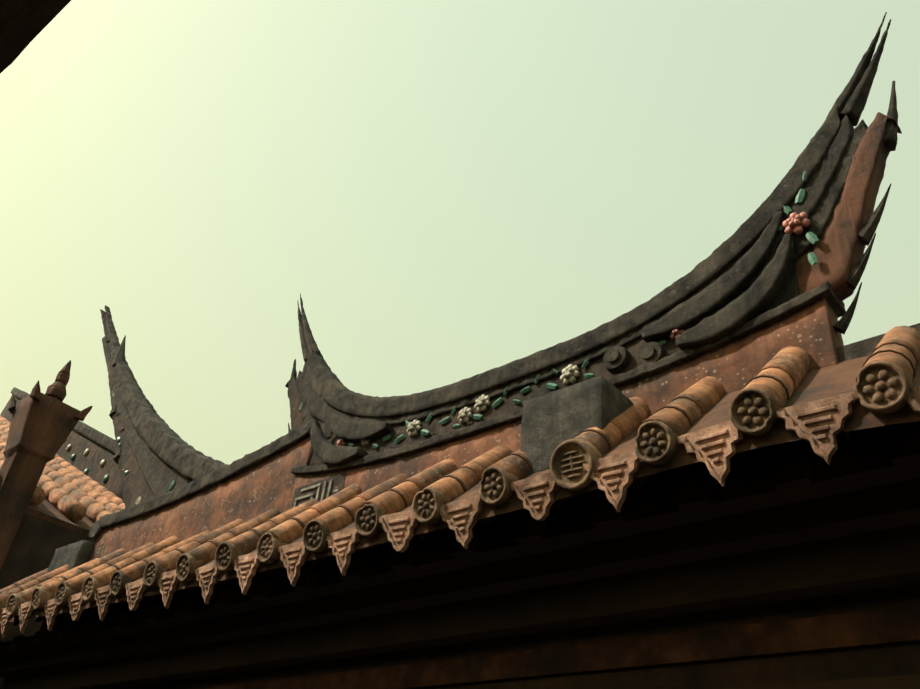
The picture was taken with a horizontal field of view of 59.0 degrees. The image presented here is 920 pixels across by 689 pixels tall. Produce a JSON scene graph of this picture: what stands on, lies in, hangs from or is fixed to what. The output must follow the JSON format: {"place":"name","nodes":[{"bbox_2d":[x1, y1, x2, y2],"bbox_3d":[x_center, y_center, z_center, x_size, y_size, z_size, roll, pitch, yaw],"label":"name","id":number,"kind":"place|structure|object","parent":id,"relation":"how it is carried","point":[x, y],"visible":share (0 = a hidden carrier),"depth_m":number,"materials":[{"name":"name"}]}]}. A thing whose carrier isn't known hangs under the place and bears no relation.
{"place":"outdoors","nodes":[
{"label":"outdoors","id":0,"kind":"place"},
{"bbox_2d":[0,0,70,72],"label":"roof eave","id":1,"kind":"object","parent":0,"point":[26,26],"depth_m":1.22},
{"bbox_2d":[0,431,851,625],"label":"beam rafters","id":2,"kind":"object","parent":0,"point":[640,482],"visible":0.1,"depth_m":3.13,"materials":[{"name":"brown wood"}]},
{"bbox_2d":[0,0,919,464],"label":"sky","id":3,"kind":"structure","parent":0,"point":[448,192],"materials":[{"name":"green"}]},
{"label":"ground","id":4,"kind":"structure","parent":0,"visible":0},
{"bbox_2d":[0,360,92,569],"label":"pillar","id":5,"kind":"structure","parent":4,"relation":"on","point":[42,426],"depth_m":6.25,"materials":[{"name":"brown wood"}]},
{"bbox_2d":[0,513,95,688],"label":"wall","id":6,"kind":"structure","parent":4,"relation":"on","point":[37,542],"depth_m":6.05,"materials":[{"name":"brown wood"}]},
{"bbox_2d":[25,498,93,538],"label":"roof slab","id":7,"kind":"structure","parent":6,"relation":"on","point":[46,510],"depth_m":6.37,"materials":[{"name":"ceramic"}]},
{"bbox_2d":[0,452,45,504],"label":"tile","id":8,"kind":"object","parent":7,"relation":"on","point":[38,496],"visible":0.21,"depth_m":6.29,"materials":[{"name":"ceramic"}]},
{"bbox_2d":[0,439,86,520],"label":"roof tube","id":9,"kind":"object","parent":7,"relation":"on","point":[63,501],"visible":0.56,"depth_m":6.73,"materials":[{"name":"ceramic"}]},
{"bbox_2d":[0,428,112,522],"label":"roof tube","id":10,"kind":"object","parent":7,"relation":"on","point":[95,510],"visible":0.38,"depth_m":7.46,"materials":[{"name":"ceramic"}]},
{"bbox_2d":[0,421,121,512],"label":"roof tube","id":11,"kind":"object","parent":7,"relation":"on","point":[100,498],"visible":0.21,"depth_m":8.42,"materials":[{"name":"ceramic"}]},
{"bbox_2d":[0,415,124,508],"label":"roof tube","id":12,"kind":"object","parent":7,"relation":"on","point":[105,492],"visible":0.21,"depth_m":9.30,"materials":[{"name":"ceramic"}]},
{"bbox_2d":[100,305,228,508],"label":"ridge","id":13,"kind":"structure","parent":7,"relation":"on","point":[155,456],"depth_m":8.17,"materials":[{"name":"grey stone"}]},
{"bbox_2d":[40,421,919,688],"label":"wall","id":14,"kind":"structure","parent":4,"relation":"on","point":[898,659],"depth_m":2.62,"materials":[{"name":"brown wood"}]},
{"bbox_2d":[0,442,919,688],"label":"eave underside","id":15,"kind":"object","parent":14,"relation":"attached to","point":[848,521],"depth_m":2.78,"materials":[{"name":"brown wood"}]},
{"bbox_2d":[0,427,919,654],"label":"beam bracket blocks","id":16,"kind":"structure","parent":15,"relation":"attached to","point":[791,473],"depth_m":2.78,"materials":[{"name":"brown wood"}]},
{"bbox_2d":[2,355,919,622],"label":"roof slab","id":17,"kind":"structure","parent":15,"relation":"on","point":[839,378],"depth_m":2.43,"materials":[{"name":"brown ceramic"}]},
{"bbox_2d":[0,608,10,636],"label":"drip tile","id":18,"kind":"object","parent":17,"relation":"attached to","point":[4,617],"visible":0.83,"depth_m":4.85,"materials":[{"name":"orange ceramic"}]},
{"bbox_2d":[6,594,27,615],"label":"round end tile","id":19,"kind":"object","parent":17,"relation":"attached to","point":[14,601],"visible":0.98,"depth_m":4.77,"materials":[{"name":"brown ceramic"}]},
{"bbox_2d":[0,568,47,593],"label":"roof tile row","id":20,"kind":"object","parent":17,"relation":"on","point":[25,580],"visible":0.25,"depth_m":5.40,"materials":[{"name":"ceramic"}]},
{"bbox_2d":[18,601,33,632],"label":"drip tile","id":21,"kind":"object","parent":17,"relation":"attached to","point":[26,609],"visible":0.92,"depth_m":4.66,"materials":[{"name":"orange ceramic"}]},
{"bbox_2d":[0,564,68,603],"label":"tile tube","id":22,"kind":"object","parent":17,"relation":"on","point":[4,596],"visible":0.31,"depth_m":5.15,"materials":[{"name":"ceramic"}]},
{"bbox_2d":[0,600,5,609],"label":"round end tile","id":23,"kind":"object","parent":22,"relation":"attached to","point":[2,604],"visible":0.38,"depth_m":4.95,"materials":[{"name":"brown ceramic"}]},
{"bbox_2d":[43,598,59,630],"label":"drip tile","id":24,"kind":"object","parent":17,"relation":"attached to","point":[51,607],"visible":0.92,"depth_m":4.49,"materials":[{"name":"orange ceramic"}]},
{"bbox_2d":[17,558,97,600],"bbox_3d":[-2.471,1.482,5.030,0.124,0.123,0.534,-10,5,34],"label":"tile tube","id":25,"kind":"object","parent":17,"relation":"on","point":[26,595],"visible":0.29,"depth_m":4.91,"materials":[{"name":"ceramic"}]},
{"bbox_2d":[54,582,77,606],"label":"round end tile","id":26,"kind":"object","parent":17,"relation":"attached to","point":[65,591],"visible":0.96,"depth_m":4.42,"materials":[{"name":"brown ceramic"}]},
{"bbox_2d":[48,520,102,615],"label":"stone block","id":27,"kind":"structure","parent":17,"relation":"on","point":[74,555],"depth_m":5.43,"materials":[{"name":"grey stone"}]},
{"bbox_2d":[67,593,84,620],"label":"drip tile","id":28,"kind":"object","parent":17,"relation":"attached to","point":[76,602],"visible":0.94,"depth_m":4.32,"materials":[{"name":"brown ceramic"}]},
{"bbox_2d":[40,548,126,597],"bbox_3d":[-2.236,1.382,4.853,0.124,0.124,0.539,-2,11,33],"label":"tile tube","id":29,"kind":"object","parent":17,"relation":"on","point":[51,586],"visible":0.38,"depth_m":4.80,"materials":[{"name":"ceramic"}]},
{"bbox_2d":[31,587,52,609],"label":"round end tile","id":30,"kind":"object","parent":29,"relation":"attached to","point":[40,596],"visible":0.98,"depth_m":4.60,"materials":[{"name":"brown ceramic"}]},
{"bbox_2d":[94,585,113,620],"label":"drip tile","id":31,"kind":"object","parent":17,"relation":"attached to","point":[103,596],"visible":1,"depth_m":4.13,"materials":[{"name":"brown ceramic"}]},
{"bbox_2d":[64,542,153,592],"bbox_3d":[-2.004,1.305,4.687,0.124,0.565,0.130,14,-72,29],"label":"tile tube","id":32,"kind":"object","parent":17,"relation":"on","point":[75,583],"visible":0.42,"depth_m":4.59,"materials":[{"name":"ceramic"}]},
{"bbox_2d":[110,570,134,595],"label":"round end tile","id":33,"kind":"object","parent":17,"relation":"attached to","point":[119,580],"visible":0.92,"depth_m":4.07,"materials":[{"name":"brown ceramic"}]},
{"bbox_2d":[89,536,180,585],"bbox_3d":[-1.783,1.216,4.491,0.122,0.124,0.532,-25,-2,35],"label":"tile tube","id":34,"kind":"object","parent":17,"relation":"on","point":[104,575],"visible":0.48,"depth_m":4.45,"materials":[{"name":"ceramic"}]},
{"bbox_2d":[81,576,105,601],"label":"round end tile","id":35,"kind":"object","parent":34,"relation":"attached to","point":[89,588],"visible":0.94,"depth_m":4.25,"materials":[{"name":"brown ceramic"}]},
{"bbox_2d":[125,579,145,610],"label":"drip tile","id":36,"kind":"object","parent":17,"relation":"attached to","point":[135,590],"visible":0.98,"depth_m":3.94,"materials":[{"name":"brown ceramic"}]},
{"bbox_2d":[143,561,169,587],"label":"round end tile","id":37,"kind":"object","parent":17,"relation":"attached to","point":[151,575],"visible":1,"depth_m":3.89,"materials":[{"name":"brown ceramic"}]},
{"bbox_2d":[119,530,210,579],"bbox_3d":[-1.550,1.143,4.321,0.127,0.124,0.551,-26,-4,36],"label":"tile tube","id":38,"kind":"object","parent":17,"relation":"on","point":[136,570],"visible":0.38,"depth_m":4.18,"materials":[{"name":"ceramic"}]},
{"bbox_2d":[158,570,178,608],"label":"drip tile","id":39,"kind":"object","parent":17,"relation":"attached to","point":[168,581],"visible":0.9,"depth_m":3.79,"materials":[{"name":"brown ceramic"}]},
{"bbox_2d":[176,553,202,581],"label":"round end tile","id":40,"kind":"object","parent":17,"relation":"attached to","point":[187,564],"visible":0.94,"depth_m":3.71,"materials":[{"name":"brown ceramic"}]},
{"bbox_2d":[151,519,244,570],"bbox_3d":[-1.319,1.045,4.149,0.128,0.124,0.556,-5,8,33],"label":"roof tile row","id":41,"kind":"object","parent":17,"relation":"on","point":[169,560],"visible":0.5,"depth_m":4.06,"materials":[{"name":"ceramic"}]},
{"bbox_2d":[82,417,317,613],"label":"ridge","id":42,"kind":"structure","parent":17,"relation":"attached to","point":[247,487],"depth_m":4.66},
{"bbox_2d":[194,562,220,603],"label":"drip tile","id":43,"kind":"object","parent":17,"relation":"attached to","point":[207,575],"visible":0.85,"depth_m":3.60,"materials":[{"name":"brown ceramic"}]},
{"bbox_2d":[215,541,244,570],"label":"round end tile","id":44,"kind":"object","parent":17,"relation":"attached to","point":[227,553],"visible":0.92,"depth_m":3.54,"materials":[{"name":"brown ceramic"}]},
{"bbox_2d":[186,509,280,567],"bbox_3d":[-1.097,0.960,3.974,0.124,0.556,0.128,32,-63,23],"label":"roof tile row","id":45,"kind":"object","parent":17,"relation":"on","point":[205,552],"visible":0.52,"depth_m":3.90,"materials":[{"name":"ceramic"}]},
{"bbox_2d":[233,552,260,594],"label":"drip tile","id":46,"kind":"object","parent":17,"relation":"attached to","point":[246,566],"visible":0.96,"depth_m":3.43,"materials":[{"name":"brown ceramic"}]},
{"bbox_2d":[228,498,318,553],"bbox_3d":[-0.857,0.868,3.793,0.128,0.553,0.124,33,-63,23],"label":"roof tile row","id":47,"kind":"object","parent":17,"relation":"on","point":[246,541],"visible":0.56,"depth_m":3.69,"materials":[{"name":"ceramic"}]},
{"bbox_2d":[278,541,308,586],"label":"drip tile","id":48,"kind":"object","parent":17,"relation":"attached to","point":[293,556],"visible":0.98,"depth_m":3.25,"materials":[{"name":"brown ceramic"}]},
{"bbox_2d":[263,483,361,542],"bbox_3d":[-0.635,0.777,3.633,0.124,0.576,0.133,46,-58,14],"label":"roof tile","id":49,"kind":"object","parent":17,"relation":"on","point":[289,530],"visible":0.56,"depth_m":3.54,"materials":[{"name":"ceramic"}]},
{"bbox_2d":[257,532,287,563],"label":"tile end cap","id":50,"kind":"object","parent":49,"relation":"attached to","point":[267,551],"visible":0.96,"depth_m":3.37,"materials":[{"name":"brown ceramic"}]},
{"bbox_2d":[303,519,328,551],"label":"tile end cap","id":51,"kind":"object","parent":17,"relation":"attached to","point":[315,532],"visible":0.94,"depth_m":3.19,"materials":[{"name":"brown ceramic"}]},
{"bbox_2d":[325,527,359,575],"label":"drip tile","id":52,"kind":"object","parent":17,"relation":"attached to","point":[341,543],"visible":0.98,"depth_m":3.09,"materials":[{"name":"brown ceramic"}]},
{"bbox_2d":[315,473,407,532],"bbox_3d":[-0.402,0.694,3.453,0.124,0.131,0.568,-10,5,34],"label":"roof tile","id":53,"kind":"object","parent":17,"relation":"on","point":[336,518],"visible":0.48,"depth_m":3.33,"materials":[{"name":"ceramic"}]},
{"bbox_2d":[379,510,418,552],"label":"drip tile","id":54,"kind":"object","parent":17,"relation":"attached to","point":[398,527],"visible":0.96,"depth_m":2.92,"materials":[{"name":"brown ceramic"}]},
{"bbox_2d":[360,458,456,513],"bbox_3d":[-0.184,0.599,3.287,0.128,0.555,0.124,39,-62,20],"label":"roof tile","id":55,"kind":"object","parent":17,"relation":"on","point":[397,498],"visible":0.48,"depth_m":3.21,"materials":[{"name":"ceramic"}]},
{"bbox_2d":[355,503,389,536],"bbox_3d":[-0.326,0.660,3.056,0.075,0.125,0.127,20,-69,-48],"label":"tile end cap","id":56,"kind":"object","parent":55,"relation":"attached to","point":[368,523],"visible":0.88,"depth_m":3.03,"materials":[{"name":"beige ceramic"}]},
{"bbox_2d":[412,487,449,523],"bbox_3d":[-0.100,0.571,2.873,0.125,0.125,0.075,-20,-27,38],"label":"tile end cap","id":57,"kind":"object","parent":17,"relation":"attached to","point":[428,502],"visible":0.98,"depth_m":2.85,"materials":[{"name":"beige ceramic"}]},
{"bbox_2d":[440,495,483,548],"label":"drip tile","id":58,"kind":"object","parent":17,"relation":"attached to","point":[459,517],"visible":0.98,"depth_m":2.75,"materials":[{"name":"brown ceramic"}]},
{"bbox_2d":[421,445,512,503],"bbox_3d":[0.039,0.514,3.097,0.124,0.531,0.122,29,-65,24],"label":"roof tile","id":59,"kind":"object","parent":17,"relation":"on","point":[460,480],"visible":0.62,"depth_m":3.03,"materials":[{"name":"ceramic"}]},
{"bbox_2d":[488,449,530,479],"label":"roof tile","id":60,"kind":"object","parent":17,"relation":"on","point":[517,464],"visible":0.27,"depth_m":2.76,"materials":[{"name":"ceramic"}]},
{"bbox_2d":[479,466,517,504],"bbox_3d":[0.131,0.473,2.715,0.125,0.127,0.075,-32,-32,33],"label":"tile end cap","id":61,"kind":"object","parent":60,"relation":"attached to","point":[495,485],"visible":0.96,"depth_m":2.69,"materials":[{"name":"beige ceramic"}]},
{"bbox_2d":[510,471,558,520],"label":"drip tile","id":62,"kind":"object","parent":17,"relation":"attached to","point":[535,494],"visible":1,"depth_m":2.58,"materials":[{"name":"brown ceramic"}]},
{"bbox_2d":[520,375,647,511],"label":"roof block","id":63,"kind":"structure","parent":17,"relation":"on","point":[551,421],"depth_m":2.80,"materials":[{"name":"grey stone"}]},
{"bbox_2d":[285,12,901,527],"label":"ridge","id":64,"kind":"structure","parent":17,"relation":"on","point":[749,298],"depth_m":3.02,"materials":[{"name":"grey stone"}]},
{"bbox_2d":[291,171,818,508],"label":"ridge flowers","id":65,"kind":"object","parent":64,"relation":"attached to","point":[616,359],"visible":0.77,"depth_m":3.29,"materials":[{"name":"white ceramic"}]},
{"bbox_2d":[561,397,647,455],"bbox_3d":[0.507,0.307,2.771,0.130,0.563,0.124,14,-71,29],"label":"roof tile","id":66,"kind":"object","parent":17,"relation":"on","point":[615,431],"visible":0.44,"depth_m":2.70,"materials":[{"name":"ceramic"}]},
{"bbox_2d":[550,439,601,490],"bbox_3d":[0.363,0.378,2.538,0.159,0.159,0.069,-21,-26,33],"label":"tile end cap","id":67,"kind":"object","parent":66,"relation":"attached to","point":[573,475],"visible":0.96,"depth_m":2.51,"materials":[{"name":"beige ceramic"}]},
{"bbox_2d":[583,450,639,511],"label":"drip tile","id":68,"kind":"object","parent":17,"relation":"attached to","point":[612,476],"visible":0.98,"depth_m":2.41,"materials":[{"name":"brown ceramic"}]},
{"bbox_2d":[636,376,723,436],"bbox_3d":[0.731,0.223,2.615,0.124,0.133,0.578,-48,-16,32],"label":"roof tile","id":69,"kind":"object","parent":17,"relation":"on","point":[682,413],"visible":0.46,"depth_m":2.55,"materials":[{"name":"ceramic"}]},
{"bbox_2d":[634,421,678,464],"bbox_3d":[0.578,0.290,2.379,0.125,0.127,0.075,-30,-34,29],"label":"tile end cap","id":70,"kind":"object","parent":69,"relation":"attached to","point":[656,443],"visible":1,"depth_m":2.35,"materials":[{"name":"brown ceramic"}]},
{"bbox_2d":[677,421,742,486],"bbox_3d":[0.708,0.308,2.243,0.210,0.170,0.020,-24,-31,36],"label":"drip tile","id":71,"kind":"object","parent":17,"relation":"attached to","point":[712,448],"visible":1,"depth_m":2.24,"materials":[{"name":"brown ceramic"}]},
{"bbox_2d":[743,346,809,408],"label":"roof tile","id":72,"kind":"object","parent":17,"relation":"on","point":[781,374],"visible":0.58,"depth_m":2.39,"materials":[{"name":"ceramic"}]},
{"bbox_2d":[729,388,780,435],"bbox_3d":[0.805,0.186,2.214,0.124,0.127,0.075,-18,-25,36],"label":"tile end cap","id":73,"kind":"object","parent":72,"relation":"attached to","point":[752,412],"visible":0.9,"depth_m":2.19,"materials":[{"name":"brown ceramic"}]},
{"bbox_2d":[775,391,857,464],"bbox_3d":[0.921,0.224,2.073,0.205,0.170,0.020,-20,-30,34],"label":"drip tile","id":74,"kind":"object","parent":17,"relation":"attached to","point":[818,425],"visible":1,"depth_m":2.07,"materials":[{"name":"brown ceramic"}]},
{"bbox_2d":[836,323,919,361],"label":"roof coping","id":75,"kind":"structure","parent":17,"relation":"on","point":[863,348],"depth_m":2.55,"materials":[{"name":"grey stone"}]},
{"bbox_2d":[856,326,919,382],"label":"roof tile","id":76,"kind":"object","parent":17,"relation":"on","point":[899,346],"visible":0.46,"depth_m":2.19,"materials":[{"name":"ceramic"}]},
{"bbox_2d":[853,361,912,413],"bbox_3d":[1.047,0.108,2.011,0.124,0.127,0.075,-37,-36,25],"label":"tile end cap","id":77,"kind":"object","parent":76,"relation":"attached to","point":[878,386],"visible":0.98,"depth_m":1.99,"materials":[{"name":"brown ceramic"}]},
{"bbox_2d":[898,386,919,412],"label":"tile drip","id":78,"kind":"object","parent":17,"relation":"attached to","point":[912,399],"visible":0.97,"depth_m":1.94},
{"bbox_2d":[199,604,919,688],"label":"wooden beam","id":79,"kind":"structure","parent":14,"relation":"attached to","point":[893,625],"depth_m":2.61,"materials":[{"name":"brown wood"}]},
{"bbox_3d":[-5.167,3.274,9.350,7.842,7.615,0.180,-22,-44,35],"label":"gable wall","id":80,"kind":"object","parent":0,"visible":0},
{"bbox_2d":[0,394,122,499],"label":"roof ridge","id":81,"kind":"structure","parent":80,"relation":"attached to","point":[94,457],"depth_m":10.07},
{"bbox_2d":[11,387,116,452],"bbox_3d":[-5.456,1.099,11.444,5.942,2.985,0.272,-22,-44,35],"label":"ridge cap","id":82,"kind":"object","parent":81,"relation":"on","point":[98,437],"visible":0.35,"depth_m":10.39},
{"bbox_2d":[66,444,105,466],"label":"flower ornaments","id":83,"kind":"object","parent":81,"relation":"attached to","point":[102,462],"visible":0.31,"depth_m":10.23,"materials":[{"name":"ceramic"}]},
{"bbox_2d":[70,454,108,482],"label":"green leaves","id":84,"kind":"object","parent":81,"relation":"attached to","point":[106,476],"visible":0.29,"depth_m":9.91,"materials":[{"name":"ceramic"}]}
]}

